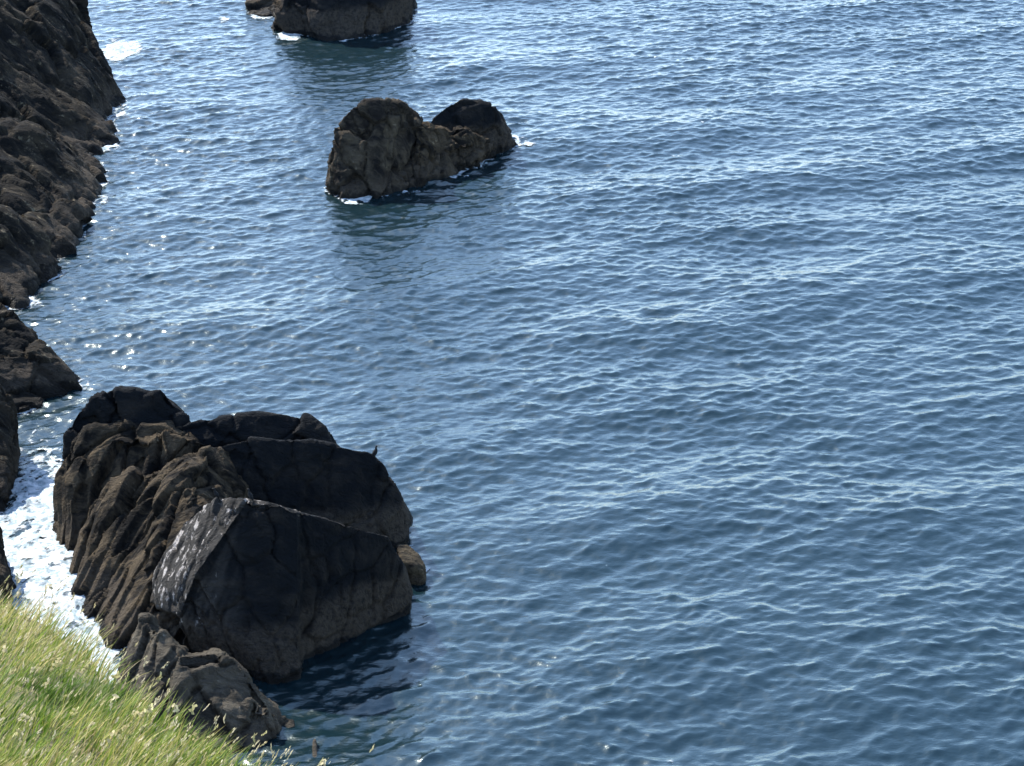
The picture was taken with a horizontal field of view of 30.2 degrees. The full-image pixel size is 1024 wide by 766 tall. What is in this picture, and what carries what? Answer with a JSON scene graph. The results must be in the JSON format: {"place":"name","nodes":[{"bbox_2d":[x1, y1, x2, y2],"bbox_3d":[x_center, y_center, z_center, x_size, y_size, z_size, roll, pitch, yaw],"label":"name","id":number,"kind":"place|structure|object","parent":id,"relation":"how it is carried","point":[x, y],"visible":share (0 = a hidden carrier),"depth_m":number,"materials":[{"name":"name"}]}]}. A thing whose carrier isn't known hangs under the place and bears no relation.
{"place":"outdoors","nodes":[
{"label":"outdoors","id":0,"kind":"place"},
{"bbox_2d":[0,0,125,309],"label":"cliff","id":1,"kind":"structure","parent":0,"point":[61,95],"depth_m":188.81,"materials":[{"name":"grey stone"}]},
{"bbox_2d":[0,587,300,765],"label":"hillside","id":2,"kind":"structure","parent":0,"point":[51,742],"depth_m":20.99,"materials":[{"name":"green plant"}]},
{"bbox_2d":[0,564,373,765],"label":"seed heads","id":3,"kind":"object","parent":2,"relation":"on","point":[149,709],"visible":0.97,"depth_m":20.54,"materials":[{"name":"plant"}]},
{"bbox_2d":[0,0,1023,765],"bbox_3d":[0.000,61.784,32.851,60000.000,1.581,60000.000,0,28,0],"label":"sea","id":4,"kind":"structure","parent":0,"point":[664,372],"depth_m":154.99,"materials":[{"name":"blue liquid"}]},
{"bbox_2d":[0,384,20,614],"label":"shore rock","id":5,"kind":"object","parent":4,"relation":"in","point":[10,453],"visible":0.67,"depth_m":133.96,"materials":[{"name":"grey stone"}]},
{"bbox_2d":[0,303,82,414],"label":"rocky point","id":6,"kind":"structure","parent":4,"relation":"in","point":[35,371],"depth_m":147.39,"materials":[{"name":"grey stone"}]},
{"bbox_2d":[115,612,288,755],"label":"rock outcrop","id":7,"kind":"object","parent":4,"relation":"in","point":[219,681],"visible":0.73,"depth_m":110.34,"materials":[{"name":"dark rock"},{"name":"weathered brown rock"}]},
{"bbox_2d":[52,385,412,684],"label":"sea stack","id":8,"kind":"object","parent":4,"relation":"in","point":[288,569],"visible":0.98,"depth_m":121.21,"materials":[{"name":"grey stone"}]},
{"bbox_2d":[212,488,219,498],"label":"seabird","id":9,"kind":"object","parent":8,"relation":"on","point":[216,494],"visible":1,"depth_m":114.83,"materials":[{"name":"grey"}]},
{"bbox_2d":[247,489,253,499],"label":"seabird","id":10,"kind":"object","parent":8,"relation":"on","point":[250,495],"visible":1,"depth_m":113.60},
{"bbox_2d":[372,445,377,457],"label":"seabird","id":11,"kind":"object","parent":8,"relation":"on","point":[375,451],"visible":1,"depth_m":125.81,"materials":[{"name":"grey"}]},
{"bbox_2d":[245,0,280,16],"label":"sea rock","id":12,"kind":"object","parent":4,"relation":"in","point":[263,8],"visible":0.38,"depth_m":236.30,"materials":[{"name":"grey stone"}]},
{"bbox_2d":[283,719,294,727],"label":"sea rock","id":13,"kind":"object","parent":4,"relation":"in","point":[290,723],"visible":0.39,"depth_m":111.36,"materials":[{"name":"stone"}]},
{"bbox_2d":[312,739,316,757],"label":"sea rock","id":14,"kind":"object","parent":4,"relation":"in","point":[314,748],"visible":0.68,"depth_m":109.17,"materials":[{"name":"stone"}]},
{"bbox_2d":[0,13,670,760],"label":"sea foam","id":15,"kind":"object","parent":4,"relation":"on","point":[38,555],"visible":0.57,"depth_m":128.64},
{"bbox_2d":[271,0,417,40],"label":"sea stack","id":16,"kind":"object","parent":4,"relation":"in","point":[331,20],"visible":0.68,"depth_m":226.52,"materials":[{"name":"grey stone"}]},
{"bbox_2d":[396,544,425,585],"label":"boulder","id":17,"kind":"object","parent":4,"relation":"in","point":[412,560],"visible":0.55,"depth_m":124.14,"materials":[{"name":"grey stone"}]},
{"bbox_2d":[325,97,517,198],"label":"rock islet","id":18,"kind":"object","parent":4,"relation":"in","point":[383,147],"visible":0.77,"depth_m":184.33,"materials":[{"name":"grey stone"}]}
]}

